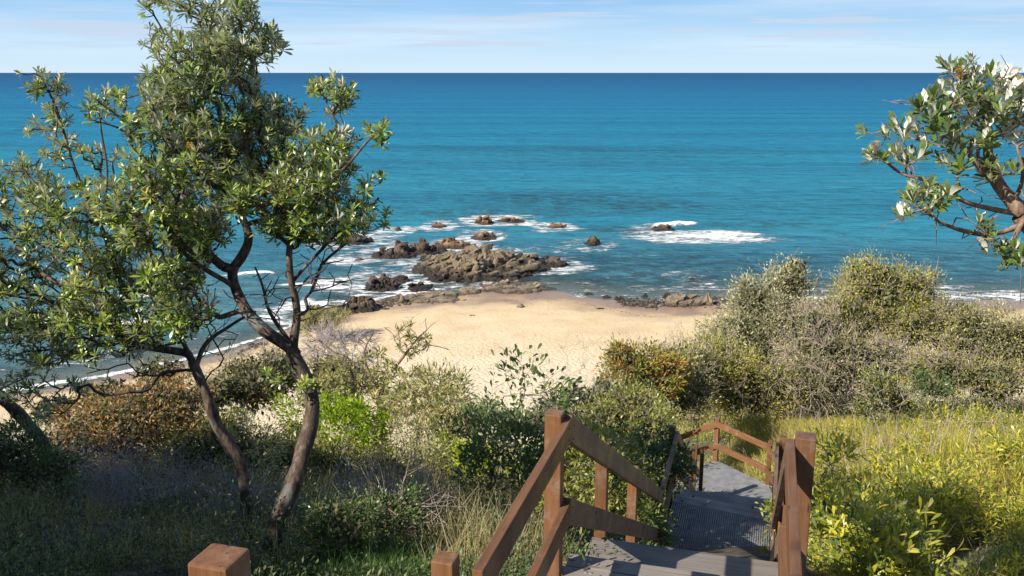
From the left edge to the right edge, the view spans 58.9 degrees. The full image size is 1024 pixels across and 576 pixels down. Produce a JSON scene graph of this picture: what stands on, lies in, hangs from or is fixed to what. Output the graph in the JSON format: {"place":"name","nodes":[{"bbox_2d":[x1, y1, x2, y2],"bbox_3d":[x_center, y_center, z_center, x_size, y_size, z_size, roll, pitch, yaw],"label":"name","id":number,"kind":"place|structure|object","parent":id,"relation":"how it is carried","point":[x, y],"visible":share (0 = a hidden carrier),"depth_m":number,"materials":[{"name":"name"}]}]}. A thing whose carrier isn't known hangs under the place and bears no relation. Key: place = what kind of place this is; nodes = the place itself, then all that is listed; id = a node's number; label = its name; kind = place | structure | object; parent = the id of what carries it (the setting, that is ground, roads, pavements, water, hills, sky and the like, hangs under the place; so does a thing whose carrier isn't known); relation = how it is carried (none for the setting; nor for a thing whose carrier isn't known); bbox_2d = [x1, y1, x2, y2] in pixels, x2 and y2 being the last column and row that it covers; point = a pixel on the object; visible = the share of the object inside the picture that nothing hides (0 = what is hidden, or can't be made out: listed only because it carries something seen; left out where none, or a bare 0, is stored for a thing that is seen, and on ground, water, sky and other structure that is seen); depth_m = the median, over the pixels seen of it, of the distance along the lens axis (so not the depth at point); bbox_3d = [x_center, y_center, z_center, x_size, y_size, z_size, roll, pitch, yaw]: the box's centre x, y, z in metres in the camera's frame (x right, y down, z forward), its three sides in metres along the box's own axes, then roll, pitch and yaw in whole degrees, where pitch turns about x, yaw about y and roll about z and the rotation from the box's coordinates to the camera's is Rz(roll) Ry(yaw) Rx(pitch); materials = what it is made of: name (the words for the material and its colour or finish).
{"place":"outdoors","nodes":[
{"label":"outdoors","id":0,"kind":"place"},
{"bbox_2d":[0,73,1023,391],"bbox_3d":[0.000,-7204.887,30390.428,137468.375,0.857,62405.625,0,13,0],"label":"sea","id":1,"kind":"structure","parent":0,"point":[724,175],"depth_m":158.04,"materials":[{"name":"liquid"}]},
{"bbox_2d":[332,234,374,244],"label":"rock outcrop","id":2,"kind":"object","parent":1,"relation":"in","point":[359,240],"visible":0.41,"depth_m":97.91,"materials":[{"name":"stone"}]},
{"bbox_2d":[431,222,446,227],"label":"boulder","id":3,"kind":"object","parent":1,"relation":"in","point":[437,225],"visible":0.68,"depth_m":108.38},
{"bbox_2d":[474,214,492,224],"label":"boulder","id":4,"kind":"object","parent":1,"relation":"in","point":[484,220],"visible":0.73,"depth_m":111.39,"materials":[{"name":"stone"}]},
{"bbox_2d":[497,217,525,222],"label":"rock outcrop","id":5,"kind":"object","parent":1,"relation":"in","point":[511,220],"visible":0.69,"depth_m":112.61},
{"bbox_2d":[547,222,566,227],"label":"boulder","id":6,"kind":"object","parent":1,"relation":"in","point":[554,225],"visible":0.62,"depth_m":107.95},
{"bbox_2d":[650,223,674,230],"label":"rock outcrop","id":7,"kind":"object","parent":1,"relation":"in","point":[663,227],"visible":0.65,"depth_m":105.90,"materials":[{"name":"stone"}]},
{"bbox_2d":[0,277,1023,575],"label":"ground","id":8,"kind":"structure","parent":0,"point":[502,321],"depth_m":59.20,"materials":[{"name":"sand"}]},
{"bbox_2d":[0,391,77,502],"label":"banksia tree","id":9,"kind":"object","parent":8,"relation":"on","point":[16,409],"visible":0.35,"depth_m":11.79,"materials":[{"name":"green plant"}]},
{"bbox_2d":[0,405,106,507],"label":"dark shrub","id":10,"kind":"object","parent":8,"relation":"on","point":[49,457],"visible":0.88,"depth_m":10.53,"materials":[{"name":"green plant"}]},
{"bbox_2d":[0,419,175,502],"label":"dead brush","id":11,"kind":"object","parent":8,"relation":"on","point":[106,465],"visible":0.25,"depth_m":13.24,"materials":[{"name":"plant"}]},
{"bbox_2d":[17,352,192,429],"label":"bare shrub","id":12,"kind":"object","parent":8,"relation":"on","point":[155,365],"visible":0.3,"depth_m":20.12,"materials":[{"name":"grey plant"}]},
{"bbox_2d":[31,431,223,499],"bbox_3d":[-5.636,2.901,13.399,3.159,1.898,2.370,0,13,0],"label":"dead brush","id":13,"kind":"object","parent":8,"relation":"on","point":[171,472],"visible":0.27,"depth_m":13.27,"materials":[{"name":"plant"}]},
{"bbox_2d":[0,65,255,539],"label":"banksia tree","id":14,"kind":"object","parent":8,"relation":"on","point":[105,263],"visible":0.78,"depth_m":8.52,"materials":[{"name":"green plant"}]},
{"bbox_2d":[39,355,224,477],"bbox_3d":[-6.282,2.340,15.112,3.066,2.146,2.894,0,13,0],"label":"rusty shrub","id":15,"kind":"object","parent":8,"relation":"on","point":[166,400],"visible":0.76,"depth_m":14.75,"materials":[{"name":"brown plant"}]},
{"bbox_2d":[53,444,223,516],"bbox_3d":[-4.631,2.558,11.228,2.165,1.450,1.559,-5,14,-21],"label":"dead brush","id":16,"kind":"object","parent":8,"relation":"on","point":[125,491],"visible":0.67,"depth_m":11.20,"materials":[{"name":"plant"}]},
{"bbox_2d":[149,395,268,481],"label":"olive shrub","id":17,"kind":"object","parent":8,"relation":"on","point":[209,443],"visible":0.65,"depth_m":14.19,"materials":[{"name":"green plant"}]},
{"bbox_2d":[144,437,316,522],"bbox_3d":[-3.397,2.575,11.199,1.947,1.469,1.981,0,13,0],"label":"dead brush","id":18,"kind":"object","parent":8,"relation":"on","point":[234,494],"visible":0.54,"depth_m":11.05,"materials":[{"name":"plant"}]},
{"bbox_2d":[163,400,297,477],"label":"olive shrub","id":19,"kind":"object","parent":8,"relation":"on","point":[259,444],"visible":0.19,"depth_m":15.14,"materials":[{"name":"green plant"}]},
{"bbox_2d":[77,0,393,552],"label":"banksia tree","id":20,"kind":"object","parent":8,"relation":"on","point":[220,56],"visible":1,"depth_m":8.07,"materials":[{"name":"green plant"}]},
{"bbox_2d":[173,347,302,431],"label":"bare shrub","id":21,"kind":"object","parent":8,"relation":"on","point":[252,389],"visible":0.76,"depth_m":23.65,"materials":[{"name":"green plant"}]},
{"bbox_2d":[214,399,290,479],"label":"silvery shrub","id":22,"kind":"object","parent":8,"relation":"on","point":[267,453],"visible":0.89,"depth_m":12.53,"materials":[{"name":"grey plant"}]},
{"bbox_2d":[0,457,543,575],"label":"dry grass","id":23,"kind":"structure","parent":8,"relation":"on","point":[176,507],"depth_m":9.77,"materials":[{"name":"plant"}]},
{"bbox_2d":[266,387,304,441],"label":"lime shrub","id":24,"kind":"object","parent":8,"relation":"on","point":[289,404],"visible":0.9,"depth_m":16.90,"materials":[{"name":"green plant"}]},
{"bbox_2d":[201,332,395,418],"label":"twiggy shrub","id":25,"kind":"object","parent":8,"relation":"on","point":[262,356],"visible":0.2,"depth_m":26.66,"materials":[{"name":"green plant"}]},
{"bbox_2d":[291,304,331,317],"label":"rock outcrop","id":26,"kind":"object","parent":8,"relation":"on","point":[313,306],"visible":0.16,"depth_m":69.05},
{"bbox_2d":[257,337,369,471],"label":"bare shrub","id":27,"kind":"object","parent":8,"relation":"on","point":[315,371],"visible":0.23,"depth_m":21.61,"materials":[{"name":"beige plant"}]},
{"bbox_2d":[253,419,382,482],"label":"olive shrub","id":28,"kind":"object","parent":8,"relation":"on","point":[335,457],"visible":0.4,"depth_m":15.79,"materials":[{"name":"green plant"}]},
{"bbox_2d":[290,301,355,340],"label":"feathery shrub","id":29,"kind":"object","parent":8,"relation":"on","point":[316,319],"visible":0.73,"depth_m":60.83,"materials":[{"name":"green plant"}]},
{"bbox_2d":[0,442,680,575],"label":"ground cover","id":30,"kind":"object","parent":8,"relation":"on","point":[12,557],"visible":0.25,"depth_m":7.64,"materials":[{"name":"green plant"}]},
{"bbox_2d":[298,311,384,435],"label":"bare shrub","id":31,"kind":"object","parent":8,"relation":"on","point":[326,334],"visible":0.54,"depth_m":41.13,"materials":[{"name":"grey plant"}]},
{"bbox_2d":[297,385,401,467],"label":"lime shrub","id":32,"kind":"object","parent":8,"relation":"on","point":[356,419],"visible":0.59,"depth_m":16.80,"materials":[{"name":"green plant"}]},
{"bbox_2d":[284,475,433,565],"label":"dark shrub","id":33,"kind":"object","parent":8,"relation":"on","point":[377,511],"visible":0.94,"depth_m":8.39,"materials":[{"name":"green plant"}]},
{"bbox_2d":[335,295,388,313],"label":"rock outcrop","id":34,"kind":"object","parent":8,"relation":"on","point":[366,303],"visible":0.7,"depth_m":70.21,"materials":[{"name":"stone"}]},
{"bbox_2d":[250,526,478,575],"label":"green grass","id":35,"kind":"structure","parent":8,"relation":"on","point":[376,555],"depth_m":7.79,"materials":[{"name":"plant"}]},
{"bbox_2d":[299,314,461,455],"bbox_3d":[-2.722,2.477,19.135,3.467,3.905,1.795,0,13,0],"label":"shrub","id":36,"kind":"object","parent":8,"relation":"on","point":[376,388],"visible":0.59,"depth_m":18.91,"materials":[{"name":"green plant"}]},
{"bbox_2d":[361,273,401,293],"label":"rock outcrop","id":37,"kind":"object","parent":8,"relation":"on","point":[383,283],"visible":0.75,"depth_m":77.24,"materials":[{"name":"stone"}]},
{"bbox_2d":[371,240,416,258],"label":"rock outcrop","id":38,"kind":"object","parent":8,"relation":"on","point":[399,250],"visible":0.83,"depth_m":90.69,"materials":[{"name":"stone"}]},
{"bbox_2d":[293,431,498,532],"bbox_3d":[-1.483,2.613,11.000,2.564,1.725,2.441,-12,18,-40],"label":"dead brush","id":39,"kind":"object","parent":8,"relation":"on","point":[376,481],"visible":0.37,"depth_m":11.08,"materials":[{"name":"plant"}]},
{"bbox_2d":[389,275,413,282],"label":"boulder","id":40,"kind":"object","parent":8,"relation":"on","point":[401,278],"visible":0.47,"depth_m":80.34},
{"bbox_2d":[398,295,404,303],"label":"boulder","id":41,"kind":"object","parent":8,"relation":"on","point":[401,300],"visible":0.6,"depth_m":72.44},
{"bbox_2d":[361,403,457,484],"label":"twiggy shrub","id":42,"kind":"object","parent":8,"relation":"on","point":[394,426],"visible":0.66,"depth_m":14.82,"materials":[{"name":"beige plant"}]},
{"bbox_2d":[407,281,433,291],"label":"boulder","id":43,"kind":"object","parent":8,"relation":"on","point":[420,286],"visible":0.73,"depth_m":77.03,"materials":[{"name":"stone"}]},
{"bbox_2d":[384,291,465,303],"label":"rock outcrop","id":44,"kind":"object","parent":8,"relation":"on","point":[436,297],"visible":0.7,"depth_m":73.66,"materials":[{"name":"stone"}]},
{"bbox_2d":[313,426,537,551],"bbox_3d":[-0.959,2.522,10.229,2.919,2.235,2.794,7,15,28],"label":"dead brush","id":45,"kind":"object","parent":8,"relation":"on","point":[433,511],"visible":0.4,"depth_m":10.41,"materials":[{"name":"plant"}]},
{"bbox_2d":[348,389,505,486],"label":"grey shrub","id":46,"kind":"object","parent":8,"relation":"on","point":[454,427],"visible":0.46,"depth_m":16.79,"materials":[{"name":"green plant"}]},
{"bbox_2d":[376,356,478,466],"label":"pointed leaf shrub","id":47,"kind":"object","parent":8,"relation":"on","point":[440,385],"visible":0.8,"depth_m":17.45,"materials":[{"name":"green plant"}]},
{"bbox_2d":[409,238,446,254],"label":"rock outcrop","id":48,"kind":"object","parent":8,"relation":"on","point":[421,246],"visible":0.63,"depth_m":92.92,"materials":[{"name":"stone"}]},
{"bbox_2d":[422,429,460,482],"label":"yellow shrub","id":49,"kind":"object","parent":8,"relation":"on","point":[450,447],"visible":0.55,"depth_m":14.96,"materials":[{"name":"green plant"}]},
{"bbox_2d":[423,268,467,282],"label":"rock outcrop","id":50,"kind":"object","parent":8,"relation":"on","point":[451,275],"visible":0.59,"depth_m":80.24,"materials":[{"name":"stone"}]},
{"bbox_2d":[434,237,470,248],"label":"rock outcrop","id":51,"kind":"object","parent":8,"relation":"on","point":[450,243],"visible":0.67,"depth_m":95.95,"materials":[{"name":"stone"}]},
{"bbox_2d":[458,286,480,294],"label":"boulder","id":52,"kind":"object","parent":8,"relation":"on","point":[473,290],"visible":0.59,"depth_m":75.94,"materials":[{"name":"stone"}]},
{"bbox_2d":[449,437,495,495],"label":"yellow shrub","id":53,"kind":"object","parent":8,"relation":"on","point":[457,453],"visible":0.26,"depth_m":13.96,"materials":[{"name":"green plant"}]},
{"bbox_2d":[399,243,550,284],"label":"rock outcrop","id":54,"kind":"object","parent":8,"relation":"on","point":[482,263],"visible":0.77,"depth_m":83.97,"materials":[{"name":"stone"}]},
{"bbox_2d":[471,231,496,240],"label":"rock outcrop","id":55,"kind":"object","parent":8,"relation":"on","point":[485,236],"visible":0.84,"depth_m":100.95,"materials":[{"name":"stone"}]},
{"bbox_2d":[238,296,732,354],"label":"pebbles","id":56,"kind":"object","parent":8,"relation":"on","point":[392,303],"visible":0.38,"depth_m":72.39,"materials":[{"name":"stone"}]},
{"bbox_2d":[320,316,656,406],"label":"beach debris","id":57,"kind":"object","parent":8,"relation":"on","point":[499,351],"visible":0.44,"depth_m":59.13,"materials":[{"name":"brown plant"}]},
{"bbox_2d":[188,409,815,575],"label":"timber staircase","id":58,"kind":"structure","parent":8,"relation":"on","point":[791,480],"depth_m":5.87,"materials":[{"name":"brown"}]},
{"bbox_2d":[563,501,767,570],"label":"fallen leaves","id":59,"kind":"object","parent":58,"relation":"on","point":[666,535],"visible":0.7,"depth_m":11.71,"materials":[{"name":"brown plant"}]},
{"bbox_2d":[417,452,592,575],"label":"dry grass","id":60,"kind":"structure","parent":8,"relation":"on","point":[476,510],"depth_m":8.92,"materials":[{"name":"plant"}]},
{"bbox_2d":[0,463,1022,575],"bbox_3d":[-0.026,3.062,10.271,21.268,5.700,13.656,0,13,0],"label":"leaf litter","id":61,"kind":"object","parent":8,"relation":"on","point":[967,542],"visible":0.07,"depth_m":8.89,"materials":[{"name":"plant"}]},
{"bbox_2d":[5,391,1023,515],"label":"scrub","id":62,"kind":"object","parent":8,"relation":"on","point":[446,455],"visible":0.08,"depth_m":15.91,"materials":[{"name":"green plant"}]},
{"bbox_2d":[5,386,1023,508],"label":"dead stalks","id":63,"kind":"object","parent":8,"relation":"on","point":[937,422],"visible":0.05,"depth_m":18.13,"materials":[{"name":"plant"}]},
{"bbox_2d":[441,389,589,523],"bbox_3d":[-0.083,2.338,11.663,1.706,1.623,2.754,-6,15,-25],"label":"leafy shrub","id":64,"kind":"object","parent":8,"relation":"on","point":[505,431],"visible":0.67,"depth_m":11.37,"materials":[{"name":"green plant"}]},
{"bbox_2d":[477,279,556,294],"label":"rock outcrop","id":65,"kind":"object","parent":8,"relation":"on","point":[506,286],"visible":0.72,"depth_m":77.18,"materials":[{"name":"stone"}]},
{"bbox_2d":[471,343,595,494],"bbox_3d":[0.368,2.130,13.550,1.805,2.663,1.565,-9,16,-33],"label":"broad leaf shrub","id":66,"kind":"object","parent":8,"relation":"on","point":[533,370],"visible":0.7,"depth_m":13.44,"materials":[{"name":"green plant"}]},
{"bbox_2d":[59,389,1023,484],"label":"scrub","id":67,"kind":"object","parent":8,"relation":"on","point":[618,434],"visible":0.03,"depth_m":32.30,"materials":[{"name":"green plant"}]},
{"bbox_2d":[62,388,1023,493],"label":"scrub","id":68,"kind":"object","parent":8,"relation":"on","point":[410,463],"visible":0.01,"depth_m":29.18,"materials":[{"name":"green plant"}]},
{"bbox_2d":[540,256,569,267],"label":"rock outcrop","id":69,"kind":"object","parent":8,"relation":"on","point":[555,261],"visible":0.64,"depth_m":86.00,"materials":[{"name":"stone"}]},
{"bbox_2d":[401,298,708,317],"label":"wrack line","id":70,"kind":"object","parent":8,"relation":"on","point":[585,304],"visible":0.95,"depth_m":71.24,"materials":[{"name":"brown plant"}]},
{"bbox_2d":[537,330,602,397],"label":"bare shrub","id":71,"kind":"object","parent":8,"relation":"on","point":[567,356],"visible":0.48,"depth_m":21.87,"materials":[{"name":"brown plant"}]},
{"bbox_2d":[518,361,630,438],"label":"grey shrub","id":72,"kind":"object","parent":8,"relation":"on","point":[604,385],"visible":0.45,"depth_m":20.89,"materials":[{"name":"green plant"}]},
{"bbox_2d":[584,236,599,245],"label":"boulder","id":73,"kind":"object","parent":8,"relation":"on","point":[593,241],"visible":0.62,"depth_m":96.81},
{"bbox_2d":[533,414,672,534],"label":"leafy shrub","id":74,"kind":"object","parent":8,"relation":"on","point":[605,436],"visible":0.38,"depth_m":10.66,"materials":[{"name":"green plant"}]},
{"bbox_2d":[567,368,685,459],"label":"green shrub","id":75,"kind":"object","parent":8,"relation":"on","point":[640,412],"visible":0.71,"depth_m":18.42,"materials":[{"name":"green plant"}]},
{"bbox_2d":[625,302,643,306],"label":"boulder","id":76,"kind":"object","parent":8,"relation":"on","point":[632,304],"visible":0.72,"depth_m":71.68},
{"bbox_2d":[592,332,697,430],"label":"rusty topped bush","id":77,"kind":"object","parent":8,"relation":"on","point":[643,369],"visible":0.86,"depth_m":23.61,"materials":[{"name":"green plant"}]},
{"bbox_2d":[617,320,686,357],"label":"dead shrub","id":78,"kind":"object","parent":8,"relation":"on","point":[662,339],"visible":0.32,"depth_m":27.11,"materials":[{"name":"brown plant"}]},
{"bbox_2d":[646,304,657,307],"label":"boulder","id":79,"kind":"object","parent":8,"relation":"on","point":[651,306],"visible":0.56,"depth_m":71.09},
{"bbox_2d":[609,422,702,546],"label":"leafy shrub","id":80,"kind":"object","parent":8,"relation":"on","point":[656,448],"visible":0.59,"depth_m":12.41,"materials":[{"name":"green plant"}]},
{"bbox_2d":[662,293,706,306],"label":"rock outcrop","id":81,"kind":"object","parent":8,"relation":"on","point":[682,300],"visible":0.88,"depth_m":71.87,"materials":[{"name":"stone"}]},
{"bbox_2d":[658,332,731,456],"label":"silver bush","id":82,"kind":"object","parent":8,"relation":"on","point":[697,397],"visible":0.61,"depth_m":24.61,"materials":[{"name":"green plant"}]},
{"bbox_2d":[704,292,713,305],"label":"boulder","id":83,"kind":"object","parent":8,"relation":"on","point":[708,299],"visible":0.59,"depth_m":71.97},
{"bbox_2d":[660,319,815,456],"bbox_3d":[6.643,3.556,29.028,5.700,5.261,4.088,-4,14,-18],"label":"olive bush","id":84,"kind":"object","parent":8,"relation":"on","point":[737,379],"visible":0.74,"depth_m":28.29,"materials":[{"name":"green plant"}]},
{"bbox_2d":[682,250,823,418],"bbox_3d":[8.856,1.913,32.681,4.587,6.390,6.230,10,16,35],"label":"silver bush","id":85,"kind":"object","parent":8,"relation":"on","point":[756,314],"visible":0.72,"depth_m":32.22,"materials":[{"name":"green plant"}]},
{"bbox_2d":[612,415,910,520],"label":"slope grass","id":86,"kind":"structure","parent":8,"relation":"on","point":[745,452],"depth_m":24.78,"materials":[{"name":"plant"}]},
{"bbox_2d":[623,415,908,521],"bbox_3d":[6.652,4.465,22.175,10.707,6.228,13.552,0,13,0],"label":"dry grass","id":87,"kind":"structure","parent":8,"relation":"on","point":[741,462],"depth_m":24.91,"materials":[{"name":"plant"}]},
{"bbox_2d":[755,488,783,556],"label":"leafy shrub","id":88,"kind":"object","parent":8,"relation":"on","point":[769,507],"visible":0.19,"depth_m":10.51,"materials":[{"name":"green plant"}]},
{"bbox_2d":[713,357,861,417],"bbox_3d":[11.080,4.363,34.950,6.539,4.582,6.743,12,18,42],"label":"dead brush","id":89,"kind":"object","parent":8,"relation":"on","point":[817,397],"visible":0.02,"depth_m":34.39,"materials":[{"name":"plant"}]},
{"bbox_2d":[769,382,902,419],"bbox_3d":[11.129,4.196,30.495,5.618,4.042,4.108,0,13,0],"label":"dead brush","id":90,"kind":"object","parent":8,"relation":"on","point":[844,404],"visible":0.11,"depth_m":30.18,"materials":[{"name":"plant"}]},
{"bbox_2d":[807,424,881,570],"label":"shrub","id":91,"kind":"object","parent":8,"relation":"on","point":[847,452],"visible":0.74,"depth_m":8.84,"materials":[{"name":"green plant"}]},
{"bbox_2d":[751,289,941,421],"bbox_3d":[10.944,2.747,29.550,6.068,4.528,6.280,6,14,22],"label":"grey bush","id":92,"kind":"object","parent":8,"relation":"on","point":[838,363],"visible":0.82,"depth_m":29.39,"materials":[{"name":"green plant"}]},
{"bbox_2d":[678,404,1023,457],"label":"slope grass","id":93,"kind":"structure","parent":8,"relation":"on","point":[958,433],"depth_m":20.92,"materials":[{"name":"plant"}]},
{"bbox_2d":[843,356,926,426],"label":"pale stemmed shrub","id":94,"kind":"object","parent":8,"relation":"on","point":[876,385],"visible":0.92,"depth_m":21.75,"materials":[{"name":"green plant"}]},
{"bbox_2d":[814,244,968,395],"bbox_3d":[13.164,1.965,32.806,5.847,6.937,5.967,0,13,0],"label":"green bush","id":95,"kind":"object","parent":8,"relation":"on","point":[899,304],"visible":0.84,"depth_m":31.93,"materials":[{"name":"green plant"}]},
{"bbox_2d":[760,397,1023,575],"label":"leafy ground cover","id":96,"kind":"object","parent":8,"relation":"on","point":[948,496],"visible":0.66,"depth_m":8.63,"materials":[{"name":"green plant"}]},
{"bbox_2d":[762,417,1023,574],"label":"leafy ground cover","id":97,"kind":"object","parent":8,"relation":"on","point":[977,470],"visible":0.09,"depth_m":11.03,"materials":[{"name":"green plant"}]},
{"bbox_2d":[771,408,1023,560],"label":"slope grass","id":98,"kind":"structure","parent":8,"relation":"on","point":[957,455],"depth_m":14.93,"materials":[{"name":"plant"}]},
{"bbox_2d":[771,408,1023,491],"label":"leafy ground cover","id":99,"kind":"object","parent":8,"relation":"on","point":[904,431],"visible":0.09,"depth_m":20.32,"materials":[{"name":"green plant"}]},
{"bbox_2d":[805,437,1023,575],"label":"creeper stems","id":100,"kind":"object","parent":8,"relation":"on","point":[978,570],"visible":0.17,"depth_m":7.34,"materials":[{"name":"green plant"}]},
{"bbox_2d":[902,365,960,411],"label":"green shrub","id":101,"kind":"object","parent":8,"relation":"on","point":[928,385],"visible":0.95,"depth_m":24.87,"materials":[{"name":"green plant"}]},
{"bbox_2d":[855,50,1023,303],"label":"banksia tree","id":102,"kind":"object","parent":8,"relation":"on","point":[939,118],"visible":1,"depth_m":5.49,"materials":[{"name":"green plant"}]},
{"bbox_2d":[884,332,1023,416],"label":"scrub","id":103,"kind":"object","parent":8,"relation":"on","point":[988,382],"visible":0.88,"depth_m":27.63,"materials":[{"name":"green plant"}]},
{"bbox_2d":[920,285,1023,414],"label":"silver bush","id":104,"kind":"object","parent":8,"relation":"on","point":[993,336],"visible":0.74,"depth_m":30.52,"materials":[{"name":"green plant"}]},
{"bbox_2d":[0,0,1023,72],"label":"sky","id":105,"kind":"structure","parent":0,"point":[68,36],"materials":[{"name":"blue"}]}
]}

